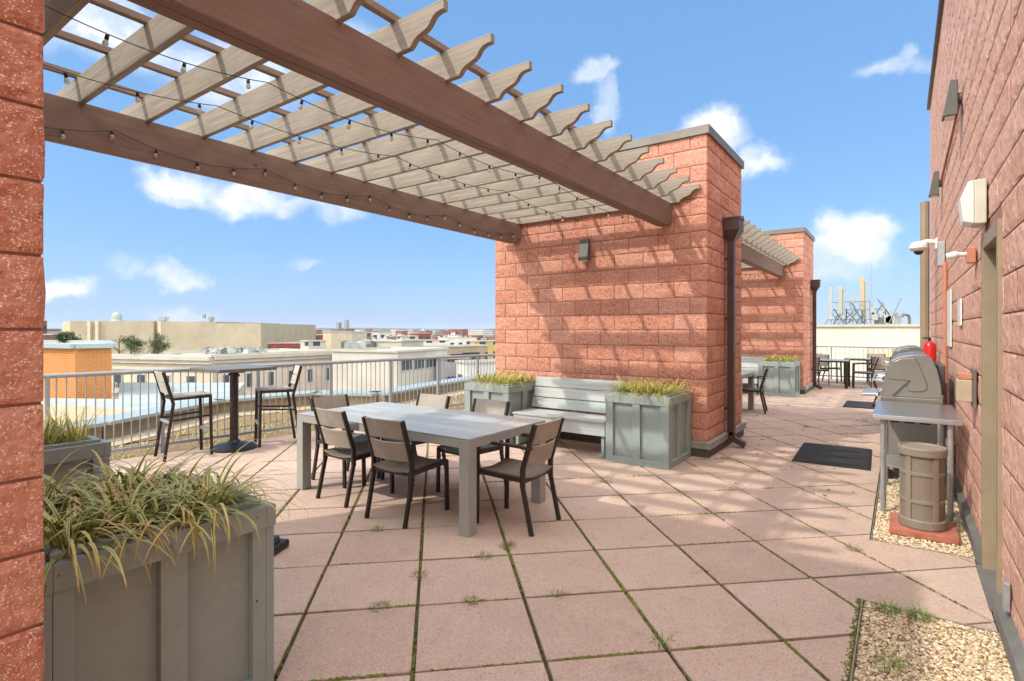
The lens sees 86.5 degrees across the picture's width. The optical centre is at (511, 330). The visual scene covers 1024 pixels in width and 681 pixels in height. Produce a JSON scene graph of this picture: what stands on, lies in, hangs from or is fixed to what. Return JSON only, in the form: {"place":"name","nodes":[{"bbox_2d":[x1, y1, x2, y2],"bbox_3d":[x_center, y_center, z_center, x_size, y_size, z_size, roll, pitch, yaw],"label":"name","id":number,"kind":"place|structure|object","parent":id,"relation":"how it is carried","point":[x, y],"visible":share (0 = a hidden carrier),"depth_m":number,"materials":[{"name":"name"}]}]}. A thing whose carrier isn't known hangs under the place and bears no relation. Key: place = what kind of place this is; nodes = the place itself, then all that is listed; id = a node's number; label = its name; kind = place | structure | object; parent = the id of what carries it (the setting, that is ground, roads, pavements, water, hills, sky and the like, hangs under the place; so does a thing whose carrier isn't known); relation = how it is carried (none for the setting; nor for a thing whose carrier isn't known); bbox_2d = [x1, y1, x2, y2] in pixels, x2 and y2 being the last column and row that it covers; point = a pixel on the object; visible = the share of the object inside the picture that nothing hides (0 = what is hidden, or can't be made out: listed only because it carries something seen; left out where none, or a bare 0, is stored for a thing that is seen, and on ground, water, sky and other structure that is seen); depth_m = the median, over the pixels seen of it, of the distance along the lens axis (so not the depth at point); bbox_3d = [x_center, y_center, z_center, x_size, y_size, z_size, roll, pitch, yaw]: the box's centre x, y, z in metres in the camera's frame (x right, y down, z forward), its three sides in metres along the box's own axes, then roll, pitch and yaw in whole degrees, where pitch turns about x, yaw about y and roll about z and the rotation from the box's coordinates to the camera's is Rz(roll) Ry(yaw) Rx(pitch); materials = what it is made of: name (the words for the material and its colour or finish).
{"place":"outdoors","nodes":[
{"label":"outdoors","id":0,"kind":"place"},
{"bbox_2d":[43,402,106,445],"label":"ornamental grass","id":1,"kind":"object","parent":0,"point":[57,433],"depth_m":3.69,"materials":[{"name":"plant"}]},
{"bbox_2d":[41,382,243,424],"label":"roof","id":2,"kind":"structure","parent":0,"point":[71,405],"depth_m":23.55,"materials":[{"name":"concrete"}]},
{"bbox_2d":[61,328,468,331],"bbox_3d":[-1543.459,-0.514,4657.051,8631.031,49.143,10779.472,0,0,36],"label":"hills","id":3,"kind":"structure","parent":0,"point":[389,329],"depth_m":4929.94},
{"bbox_2d":[300,340,325,349],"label":"city building","id":4,"kind":"structure","parent":0,"point":[314,344],"depth_m":101.08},
{"bbox_2d":[352,331,366,341],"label":"city building","id":5,"kind":"structure","parent":0,"point":[359,336],"depth_m":137.00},
{"bbox_2d":[423,339,448,344],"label":"city building","id":6,"kind":"structure","parent":0,"point":[435,342],"depth_m":127.12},
{"bbox_2d":[423,345,462,355],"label":"city building","id":7,"kind":"structure","parent":0,"point":[454,350],"depth_m":87.14,"materials":[{"name":"concrete"}]},
{"bbox_2d":[439,337,476,344],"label":"city building","id":8,"kind":"structure","parent":0,"point":[457,340],"depth_m":202.38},
{"bbox_2d":[455,359,494,377],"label":"city building","id":9,"kind":"structure","parent":0,"point":[487,366],"depth_m":55.90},
{"bbox_2d":[462,344,488,359],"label":"city building","id":10,"kind":"structure","parent":0,"point":[470,349],"depth_m":93.57,"materials":[{"name":"concrete"}]},
{"bbox_2d":[466,340,494,359],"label":"city building","id":11,"kind":"structure","parent":0,"point":[491,346],"depth_m":132.59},
{"bbox_2d":[41,0,938,328],"label":"sky","id":12,"kind":"structure","parent":0,"point":[822,103],"materials":[{"name":"blue"}]},
{"bbox_2d":[110,379,996,680],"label":"paving","id":13,"kind":"structure","parent":0,"point":[662,579],"depth_m":3.58,"materials":[{"name":"concrete"}]},
{"bbox_2d":[0,0,45,680],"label":"masonry pier","id":14,"kind":"structure","parent":13,"relation":"on","point":[22,299],"depth_m":1.47,"materials":[{"name":"brick"}]},
{"bbox_2d":[41,0,699,243],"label":"pergola","id":15,"kind":"object","parent":14,"relation":"attached to","point":[316,47],"visible":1,"depth_m":4.12,"materials":[{"name":"brown wood"}]},
{"bbox_2d":[45,127,513,237],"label":"string lights","id":16,"kind":"object","parent":15,"relation":"hanging from","point":[63,136],"visible":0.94,"depth_m":4.84,"materials":[{"name":"black plastic"}]},
{"bbox_2d":[43,64,587,224],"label":"string lights","id":17,"kind":"object","parent":15,"relation":"hanging from","point":[67,81],"visible":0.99,"depth_m":4.11,"materials":[{"name":"black plastic"}]},
{"bbox_2d":[44,5,629,220],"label":"string lights","id":18,"kind":"object","parent":15,"relation":"hanging from","point":[105,43],"visible":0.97,"depth_m":3.60,"materials":[{"name":"black plastic"}]},
{"bbox_2d":[43,428,110,494],"bbox_3d":[-3.282,1.147,3.600,0.784,0.820,0.814,0,0,36],"label":"planter","id":19,"kind":"object","parent":13,"relation":"on","point":[55,454],"visible":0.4,"depth_m":3.57,"materials":[{"name":"paint"}]},
{"bbox_2d":[41,476,275,680],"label":"planter","id":20,"kind":"object","parent":13,"relation":"on","point":[190,618],"visible":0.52,"depth_m":2.04,"materials":[{"name":"paint"}]},
{"bbox_2d":[41,439,312,610],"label":"ornamental grass","id":21,"kind":"object","parent":20,"relation":"in","point":[134,500],"depth_m":2.16,"materials":[{"name":"plant"}]},
{"bbox_2d":[153,370,212,461],"bbox_3d":[-4.089,1.026,6.758,0.414,1.065,0.567,0,0,44],"label":"bar stool","id":22,"kind":"object","parent":13,"relation":"on","point":[160,378],"visible":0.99,"depth_m":6.72,"materials":[{"name":"metal"}]},
{"bbox_2d":[190,365,276,452],"bbox_3d":[-3.664,1.022,7.169,0.760,1.070,0.760,0,0,36],"label":"bar table","id":23,"kind":"object","parent":13,"relation":"on","point":[234,444],"visible":0.97,"depth_m":7.12,"materials":[{"name":"metal"}]},
{"bbox_2d":[254,364,301,447],"bbox_3d":[-3.232,1.026,7.533,0.567,1.065,0.415,0,0,-32],"label":"bar stool","id":24,"kind":"object","parent":13,"relation":"on","point":[297,370],"visible":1,"depth_m":7.48,"materials":[{"name":"metal"}]},
{"bbox_2d":[274,535,288,554],"bbox_3d":[-1.738,1.514,3.851,0.240,0.085,0.200,0,0,11],"label":"plastic block","id":25,"kind":"object","parent":13,"relation":"on","point":[280,544],"depth_m":3.84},
{"bbox_2d":[309,394,380,487],"bbox_3d":[-1.755,1.134,5.705,0.599,0.852,0.476,0,0,36],"label":"dining chair","id":26,"kind":"object","parent":13,"relation":"on","point":[330,402],"visible":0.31,"depth_m":5.71,"materials":[{"name":"metal"}]},
{"bbox_2d":[313,407,394,507],"bbox_3d":[-1.483,1.134,5.098,0.456,0.852,0.599,0,0,38],"label":"dining chair","id":27,"kind":"object","parent":13,"relation":"on","point":[346,448],"visible":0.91,"depth_m":4.93,"materials":[{"name":"metal"}]},
{"bbox_2d":[361,416,448,528],"bbox_3d":[-0.894,1.134,4.590,0.456,0.852,0.599,0,0,33],"label":"dining chair","id":28,"kind":"object","parent":13,"relation":"on","point":[401,457],"visible":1,"depth_m":4.43,"materials":[{"name":"metal"}]},
{"bbox_2d":[380,393,449,479],"bbox_3d":[-1.012,1.134,5.772,0.456,0.852,0.599,0,0,35],"label":"dining chair","id":29,"kind":"object","parent":13,"relation":"on","point":[434,400],"visible":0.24,"depth_m":5.92,"materials":[{"name":"metal"}]},
{"bbox_2d":[297,402,544,537],"bbox_3d":[-0.905,1.187,5.147,2.202,0.740,1.082,0,0,36],"label":"dining table","id":30,"kind":"object","parent":13,"relation":"on","point":[467,433],"visible":0.85,"depth_m":4.82,"materials":[{"name":"metal"}]},
{"bbox_2d":[436,398,509,491],"bbox_3d":[-0.370,1.134,5.325,0.456,0.852,0.599,0,0,38],"label":"dining chair","id":31,"kind":"object","parent":13,"relation":"on","point":[489,406],"visible":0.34,"depth_m":5.36,"materials":[{"name":"metal"}]},
{"bbox_2d":[464,380,539,443],"bbox_3d":[-0.129,1.147,7.873,0.784,0.820,0.814,0,0,36],"label":"planter","id":32,"kind":"object","parent":13,"relation":"on","point":[518,397],"visible":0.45,"depth_m":7.59,"materials":[{"name":"paint"}]},
{"bbox_2d":[459,367,540,390],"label":"ornamental grass","id":33,"kind":"object","parent":32,"relation":"in","point":[501,378],"depth_m":7.74,"materials":[{"name":"plant"}]},
{"bbox_2d":[477,417,564,536],"bbox_3d":[0.068,1.134,4.416,0.599,0.852,0.476,0,0,34],"label":"armchair","id":34,"kind":"object","parent":13,"relation":"on","point":[529,467],"visible":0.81,"depth_m":4.32,"materials":[{"name":"metal"}]},
{"bbox_2d":[149,396,967,680],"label":"joint moss","id":35,"kind":"object","parent":13,"relation":"on","point":[853,634],"visible":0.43,"depth_m":3.42,"materials":[{"name":"plant"}]},
{"bbox_2d":[512,376,625,456],"bbox_3d":[0.748,1.101,7.204,1.365,0.873,0.649,0,0,36],"label":"bench","id":36,"kind":"object","parent":13,"relation":"on","point":[584,423],"visible":0.57,"depth_m":7.27,"materials":[{"name":"paint"}]},
{"bbox_2d":[233,378,997,680],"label":"paving joints","id":37,"kind":"object","parent":13,"relation":"on","point":[527,611],"depth_m":3.08,"materials":[{"name":"plant"}]},
{"bbox_2d":[495,124,746,457],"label":"masonry pier","id":38,"kind":"structure","parent":13,"relation":"on","point":[638,299],"depth_m":7.26,"materials":[{"name":"brick"}]},
{"bbox_2d":[578,239,589,261],"bbox_3d":[1.007,-1.107,7.528,0.142,0.306,0.132,0,0,36],"label":"wall light","id":39,"kind":"object","parent":38,"relation":"attached to","point":[584,251],"visible":1,"depth_m":7.49,"materials":[{"name":"metal"}]},
{"bbox_2d":[723,216,746,447],"bbox_3d":[2.977,0.025,7.239,0.258,3.036,0.276,0,0,36],"label":"downspout","id":40,"kind":"object","parent":38,"relation":"attached to","point":[733,227],"visible":0.99,"depth_m":7.22,"materials":[{"name":"brown metal"}]},
{"bbox_2d":[605,388,691,469],"bbox_3d":[1.661,1.147,6.593,0.784,0.820,0.814,0,0,36],"label":"planter","id":41,"kind":"object","parent":13,"relation":"on","point":[646,432],"visible":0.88,"depth_m":6.29,"materials":[{"name":"paint"}]},
{"bbox_2d":[601,374,698,405],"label":"ornamental grass","id":42,"kind":"object","parent":41,"relation":"in","point":[642,387],"depth_m":6.48,"materials":[{"name":"plant"}]},
{"bbox_2d":[741,371,753,415],"bbox_3d":[3.558,1.187,10.905,2.202,0.740,1.082,0,0,36],"label":"dining table","id":43,"kind":"object","parent":13,"relation":"on","point":[745,374],"visible":0.3,"depth_m":10.64,"materials":[{"name":"metal"}]},
{"bbox_2d":[741,356,762,393],"bbox_3d":[5.512,1.101,13.694,1.365,0.873,0.649,0,0,36],"label":"bench","id":44,"kind":"object","parent":13,"relation":"on","point":[749,364],"visible":0.09,"depth_m":13.59,"materials":[{"name":"paint"}]},
{"bbox_2d":[742,367,769,413],"bbox_3d":[4.607,1.134,10.420,0.599,0.852,0.476,0,0,29],"label":"armchair","id":45,"kind":"object","parent":13,"relation":"on","point":[760,390],"visible":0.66,"depth_m":10.22,"materials":[{"name":"metal"}]},
{"bbox_2d":[741,227,814,393],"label":"masonry pier","id":46,"kind":"structure","parent":13,"relation":"on","point":[776,315],"depth_m":13.61,"materials":[{"name":"brick"}]},
{"bbox_2d":[741,216,799,276],"bbox_3d":[3.892,-1.574,11.631,3.200,0.512,6.344,0,0,36],"label":"pergola","id":47,"kind":"object","parent":46,"relation":"attached to","point":[762,251],"visible":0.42,"depth_m":11.07,"materials":[{"name":"brown wood"}]},
{"bbox_2d":[811,279,822,388],"bbox_3d":[7.968,0.115,14.218,0.258,2.856,0.276,0,0,36],"label":"downspout","id":48,"kind":"object","parent":46,"relation":"attached to","point":[815,285],"visible":0.98,"depth_m":14.21,"materials":[{"name":"brown metal"}]},
{"bbox_2d":[758,360,799,397],"bbox_3d":[6.448,1.147,13.116,0.784,0.820,0.814,0,0,36],"label":"planter","id":49,"kind":"object","parent":13,"relation":"on","point":[782,379],"visible":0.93,"depth_m":12.79,"materials":[{"name":"paint"}]},
{"bbox_2d":[816,354,829,384],"bbox_3d":[8.949,1.134,15.787,0.476,0.852,0.599,0,0,31],"label":"armchair","id":50,"kind":"object","parent":13,"relation":"on","point":[824,356],"visible":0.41,"depth_m":15.88,"materials":[{"name":"metal"}]},
{"bbox_2d":[817,353,841,382],"bbox_3d":[9.504,1.134,16.326,0.476,0.852,0.599,0,0,-44],"label":"armchair","id":51,"kind":"object","parent":13,"relation":"on","point":[837,368],"visible":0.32,"depth_m":16.26,"materials":[{"name":"metal"}]},
{"bbox_2d":[792,442,871,470],"bbox_3d":[3.997,1.547,6.762,0.790,0.014,1.270,0,0,34],"label":"floor mat","id":52,"kind":"object","parent":13,"relation":"on","point":[840,456],"visible":1,"depth_m":6.63,"materials":[{"name":"rubber"}]},
{"bbox_2d":[820,359,849,388],"bbox_3d":[8.750,1.187,15.072,1.002,0.740,0.902,0,0,36],"label":"patio table","id":53,"kind":"object","parent":13,"relation":"on","point":[847,371],"visible":0.6,"depth_m":14.66,"materials":[{"name":"paint"}]},
{"bbox_2d":[842,401,873,408],"bbox_3d":[7.293,1.547,11.289,0.670,0.014,1.150,0,0,36],"label":"floor mat","id":54,"kind":"object","parent":13,"relation":"on","point":[858,404],"visible":0.61,"depth_m":11.27,"materials":[{"name":"rubber"}]},
{"bbox_2d":[852,357,878,388],"bbox_3d":[9.466,1.134,14.567,0.599,0.852,0.476,0,0,29],"label":"armchair","id":55,"kind":"object","parent":13,"relation":"on","point":[874,364],"visible":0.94,"depth_m":14.49,"materials":[{"name":"metal"}]},
{"bbox_2d":[866,354,885,382],"bbox_3d":[10.795,1.134,16.126,0.476,0.852,0.599,0,0,36],"label":"armchair","id":56,"kind":"object","parent":13,"relation":"on","point":[877,355],"visible":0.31,"depth_m":16.23,"materials":[{"name":"metal"}]},
{"bbox_2d":[868,356,890,387],"bbox_3d":[10.059,1.134,14.879,0.476,0.852,0.599,0,0,28],"label":"armchair","id":57,"kind":"object","parent":13,"relation":"on","point":[879,365],"visible":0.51,"depth_m":14.70,"materials":[{"name":"metal"}]},
{"bbox_2d":[762,354,797,361],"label":"ornamental grass","id":58,"kind":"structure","parent":0,"point":[783,359],"depth_m":13.00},
{"bbox_2d":[853,485,1014,680],"bbox_3d":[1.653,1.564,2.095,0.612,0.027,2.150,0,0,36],"label":"gravel","id":59,"kind":"structure","parent":0,"point":[963,658],"depth_m":2.65,"materials":[{"name":"gravel"}]},
{"bbox_2d":[872,597,902,618],"bbox_3d":[2.084,1.527,3.009,0.188,0.070,0.198,0,0,36],"label":"grass tuft","id":60,"kind":"object","parent":59,"relation":"on","point":[895,609],"visible":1,"depth_m":3.02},
{"bbox_2d":[869,647,911,675],"bbox_3d":[1.746,1.533,2.520,0.203,0.058,0.160,0,0,-38],"label":"grass tuft","id":61,"kind":"object","parent":59,"relation":"on","point":[898,663],"visible":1,"depth_m":2.53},
{"bbox_2d":[873,345,922,382],"bbox_3d":[6.256,0.904,8.763,0.748,1.305,1.166,0,0,36],"label":"gas grill","id":62,"kind":"object","parent":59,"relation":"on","point":[906,348],"visible":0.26,"depth_m":8.32,"materials":[{"name":"metal"}]},
{"bbox_2d":[900,600,942,624],"bbox_3d":[2.218,1.530,2.951,0.186,0.064,0.225,0,0,36],"label":"grass tuft","id":63,"kind":"object","parent":59,"relation":"on","point":[920,612],"visible":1,"depth_m":2.96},
{"bbox_2d":[872,443,974,559],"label":"gravel","id":64,"kind":"structure","parent":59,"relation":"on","point":[881,531],"depth_m":4.20,"materials":[{"name":"gravel"}]},
{"bbox_2d":[861,351,944,477],"bbox_3d":[4.313,0.904,6.046,0.748,1.305,1.166,0,0,36],"label":"gas grill","id":65,"kind":"object","parent":64,"relation":"on","point":[913,377],"visible":0.74,"depth_m":5.55,"materials":[{"name":"metal"}]},
{"bbox_2d":[872,401,962,521],"bbox_3d":[3.665,1.139,4.952,0.600,0.835,1.120,0,0,36],"label":"prep table","id":66,"kind":"object","parent":64,"relation":"on","point":[884,412],"visible":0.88,"depth_m":4.66,"materials":[{"name":"metal"}]},
{"bbox_2d":[889,512,959,545],"bbox_3d":[3.184,1.532,4.220,0.420,0.050,0.430,0,0,36],"label":"clay slab","id":67,"kind":"object","parent":64,"relation":"on","point":[949,535],"depth_m":4.07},
{"bbox_2d":[897,442,947,531],"bbox_3d":[3.167,1.199,4.202,0.315,0.613,0.315,0,0,19],"label":"trash bin","id":68,"kind":"object","parent":67,"relation":"on","point":[922,486],"visible":1,"depth_m":4.10,"materials":[{"name":"plastic"}]},
{"bbox_2d":[920,201,929,350],"bbox_3d":[6.410,-0.218,8.448,0.118,3.550,0.124,0,0,36],"label":"standpipe","id":69,"kind":"object","parent":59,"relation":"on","point":[925,273],"visible":0.66,"depth_m":8.40,"materials":[{"name":"metal"}]},
{"label":"ground","id":70,"kind":"structure","parent":0,"visible":0},
{"bbox_2d":[43,340,116,398],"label":"brick building","id":71,"kind":"structure","parent":70,"relation":"on","point":[73,356],"depth_m":25.05,"materials":[{"name":"brick"}]},
{"bbox_2d":[54,331,81,342],"bbox_3d":[-27.772,0.812,34.029,1.367,1.630,1.428,0,0,-16],"label":"evergreen tree","id":72,"kind":"object","parent":71,"relation":"on","point":[62,336],"visible":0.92,"depth_m":33.69,"materials":[{"name":"green plant"}]},
{"bbox_2d":[63,321,315,352],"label":"windowless hall","id":73,"kind":"structure","parent":70,"relation":"on","point":[182,335],"depth_m":108.14,"materials":[{"name":"concrete"}]},
{"bbox_2d":[112,350,299,398],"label":"apartment building","id":74,"kind":"structure","parent":70,"relation":"on","point":[136,361],"depth_m":58.78,"materials":[{"name":"concrete"}]},
{"bbox_2d":[115,333,147,353],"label":"evergreen tree","id":75,"kind":"object","parent":74,"relation":"on","point":[134,343],"visible":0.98,"depth_m":59.86,"materials":[{"name":"green plant"}]},
{"bbox_2d":[146,332,171,353],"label":"evergreen tree","id":76,"kind":"object","parent":74,"relation":"on","point":[157,342],"visible":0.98,"depth_m":59.92,"materials":[{"name":"green plant"}]},
{"bbox_2d":[159,348,331,394],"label":"apartment building","id":77,"kind":"structure","parent":70,"relation":"on","point":[276,357],"depth_m":63.60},
{"bbox_2d":[41,321,494,339],"bbox_3d":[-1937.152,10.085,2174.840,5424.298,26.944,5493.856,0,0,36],"label":"distant city","id":78,"kind":"object","parent":70,"relation":"on","point":[486,334],"visible":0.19,"depth_m":950.46,"materials":[{"name":"concrete"}]},
{"bbox_2d":[267,342,300,348],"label":"city building","id":79,"kind":"structure","parent":70,"relation":"on","point":[292,345],"depth_m":111.70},
{"bbox_2d":[322,331,352,349],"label":"city building","id":80,"kind":"structure","parent":70,"relation":"on","point":[334,339],"depth_m":121.30,"materials":[{"name":"concrete"}]},
{"bbox_2d":[331,347,448,390],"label":"white building","id":81,"kind":"structure","parent":70,"relation":"on","point":[369,353],"depth_m":55.98,"materials":[{"name":"metal"}]},
{"bbox_2d":[363,339,423,346],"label":"rooftop block","id":82,"kind":"structure","parent":81,"relation":"on","point":[401,343],"depth_m":68.10,"materials":[{"name":"concrete"}]},
{"bbox_2d":[441,357,470,379],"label":"city building","id":83,"kind":"structure","parent":70,"relation":"on","point":[444,368],"depth_m":60.53,"materials":[{"name":"concrete"}]},
{"bbox_2d":[816,372,882,380],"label":"roof deck","id":84,"kind":"structure","parent":70,"relation":"on","point":[856,374],"depth_m":18.82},
{"bbox_2d":[43,354,494,453],"bbox_3d":[-2.913,1.044,8.630,0.052,1.105,8.914,0,0,42],"label":"railing","id":85,"kind":"object","parent":84,"relation":"on","point":[46,377],"visible":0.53,"depth_m":7.68,"materials":[{"name":"metal"}]},
{"bbox_2d":[51,373,494,438],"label":"parapet wall","id":86,"kind":"structure","parent":84,"relation":"on","point":[184,409],"depth_m":10.59,"materials":[{"name":"beige paint"}]},
{"bbox_2d":[110,394,464,460],"bbox_3d":[-2.044,1.592,12.825,4.623,0.001,30.214,0,0,42],"label":"planting bed","id":87,"kind":"object","parent":84,"relation":"on","point":[177,447],"depth_m":8.38,"materials":[{"name":"plant"}]},
{"bbox_2d":[106,389,463,446],"bbox_3d":[-2.495,1.582,12.825,2.404,0.001,30.044,0,0,34],"label":"gravel margin","id":88,"kind":"object","parent":87,"relation":"on","point":[144,434],"visible":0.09,"depth_m":9.32,"materials":[{"name":"gravel"}]},
{"bbox_2d":[816,345,896,378],"bbox_3d":[10.995,1.044,16.664,12.500,1.105,0.052,0,0,36],"label":"railing","id":89,"kind":"object","parent":84,"relation":"on","point":[863,347],"visible":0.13,"depth_m":16.94,"materials":[{"name":"metal"}]},
{"bbox_2d":[850,478,998,680],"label":"metal edging","id":90,"kind":"object","parent":84,"relation":"on","point":[938,618],"visible":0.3,"depth_m":2.96,"materials":[{"name":"metal"}]},
{"bbox_2d":[927,0,1023,680],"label":"building wall","id":91,"kind":"structure","parent":84,"relation":"on","point":[978,50],"depth_m":3.49,"materials":[{"name":"red brick"}]},
{"bbox_2d":[909,238,937,254],"bbox_3d":[5.970,-1.210,7.902,0.336,0.226,0.232,0,0,36],"label":"security camera","id":92,"kind":"object","parent":91,"relation":"attached to","point":[918,247],"visible":0.97,"depth_m":7.85,"materials":[{"name":"white plastic"}]},
{"bbox_2d":[922,337,935,361],"bbox_3d":[5.938,0.340,7.740,0.155,0.475,0.150,0,0,36],"label":"fire extinguisher","id":93,"kind":"object","parent":91,"relation":"attached to","point":[929,347],"visible":0.55,"depth_m":7.68,"materials":[{"name":"red paint"}]},
{"bbox_2d":[928,171,941,197],"bbox_3d":[5.622,-1.936,7.228,0.139,0.322,0.150,0,0,36],"label":"wall light","id":94,"kind":"object","parent":91,"relation":"attached to","point":[936,183],"visible":0.95,"depth_m":7.17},
{"bbox_2d":[937,241,944,266],"bbox_3d":[5.325,-0.943,6.753,0.070,0.300,0.180,0,0,36],"label":"electrical box","id":95,"kind":"object","parent":91,"relation":"attached to","point":[940,252],"visible":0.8,"depth_m":6.68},
{"bbox_2d":[943,262,946,437],"bbox_3d":[5.052,0.232,6.345,0.042,2.050,0.044,0,0,36],"label":"conduit","id":96,"kind":"object","parent":91,"relation":"attached to","point":[945,320],"visible":0.78,"depth_m":6.33,"materials":[{"name":"metal"}]},
{"bbox_2d":[947,289,951,346],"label":"wall panel","id":97,"kind":"structure","parent":91,"relation":"attached to","point":[949,317],"depth_m":5.91,"materials":[{"name":"white plastic"}]},
{"bbox_2d":[940,104,960,181],"bbox_3d":[4.813,-1.993,5.994,0.024,0.123,2.751,0,0,36],"label":"conduit","id":98,"kind":"object","parent":91,"relation":"attached to","point":[950,143],"visible":0.75,"depth_m":5.83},
{"bbox_2d":[941,79,961,121],"bbox_3d":[3.935,-2.056,4.869,0.139,0.322,0.150,0,0,36],"label":"wall light","id":99,"kind":"object","parent":91,"relation":"attached to","point":[952,102],"visible":1,"depth_m":4.81,"materials":[{"name":"metal"}]},
{"bbox_2d":[957,298,961,325],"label":"wall panel","id":100,"kind":"structure","parent":91,"relation":"attached to","point":[959,312],"depth_m":4.90,"materials":[{"name":"white plastic"}]},
{"bbox_2d":[945,247,975,263],"bbox_3d":[3.283,-0.543,3.984,0.170,0.110,0.080,0,0,36],"label":"security camera","id":101,"kind":"object","parent":91,"relation":"attached to","point":[970,253],"visible":1,"depth_m":3.93,"materials":[{"name":"white plastic"}]},
{"bbox_2d":[955,368,976,407],"bbox_3d":[3.307,0.417,3.966,0.110,0.280,0.170,0,0,36],"label":"alarm box","id":102,"kind":"object","parent":91,"relation":"attached to","point":[965,387],"visible":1,"depth_m":3.91,"materials":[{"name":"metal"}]},
{"bbox_2d":[958,179,986,227],"bbox_3d":[2.979,-0.813,3.525,0.130,0.280,0.200,0,0,36],"label":"emergency light","id":103,"kind":"object","parent":91,"relation":"attached to","point":[972,205],"visible":1,"depth_m":3.45,"materials":[{"name":"plastic"}]},
{"bbox_2d":[1002,579,1009,611],"bbox_3d":[2.471,1.327,2.720,0.024,0.140,0.060,0,0,36],"label":"weather cover","id":104,"kind":"object","parent":91,"relation":"attached to","point":[1006,595],"visible":1,"depth_m":2.70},
{"bbox_2d":[816,324,919,372],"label":"roof wall","id":105,"kind":"structure","parent":70,"relation":"on","point":[893,335],"depth_m":26.11,"materials":[{"name":"paint"}]},
{"bbox_2d":[825,287,832,323],"bbox_3d":[20.096,-1.352,34.261,1.038,2.621,0.801,0,0,36],"label":"panel antenna","id":106,"kind":"object","parent":105,"relation":"on","point":[830,318],"visible":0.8,"depth_m":33.97,"materials":[{"name":"plastic"}]},
{"bbox_2d":[835,286,841,323],"bbox_3d":[20.674,-1.402,34.261,1.038,2.721,0.801,0,0,36],"label":"panel antenna","id":107,"kind":"object","parent":105,"relation":"on","point":[839,300],"visible":0.78,"depth_m":33.94,"materials":[{"name":"plastic"}]},
{"bbox_2d":[856,276,863,323],"bbox_3d":[22.052,-1.702,34.261,1.038,3.321,0.801,0,0,36],"label":"panel antenna","id":108,"kind":"object","parent":105,"relation":"on","point":[861,290],"visible":0.75,"depth_m":33.94,"materials":[{"name":"plastic"}]},
{"bbox_2d":[832,298,901,323],"bbox_3d":[21.850,-1.042,33.646,3.653,1.748,0.849,0,0,36],"label":"antenna frame","id":109,"kind":"object","parent":105,"relation":"on","point":[889,319],"visible":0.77,"depth_m":33.32,"materials":[{"name":"metal"}]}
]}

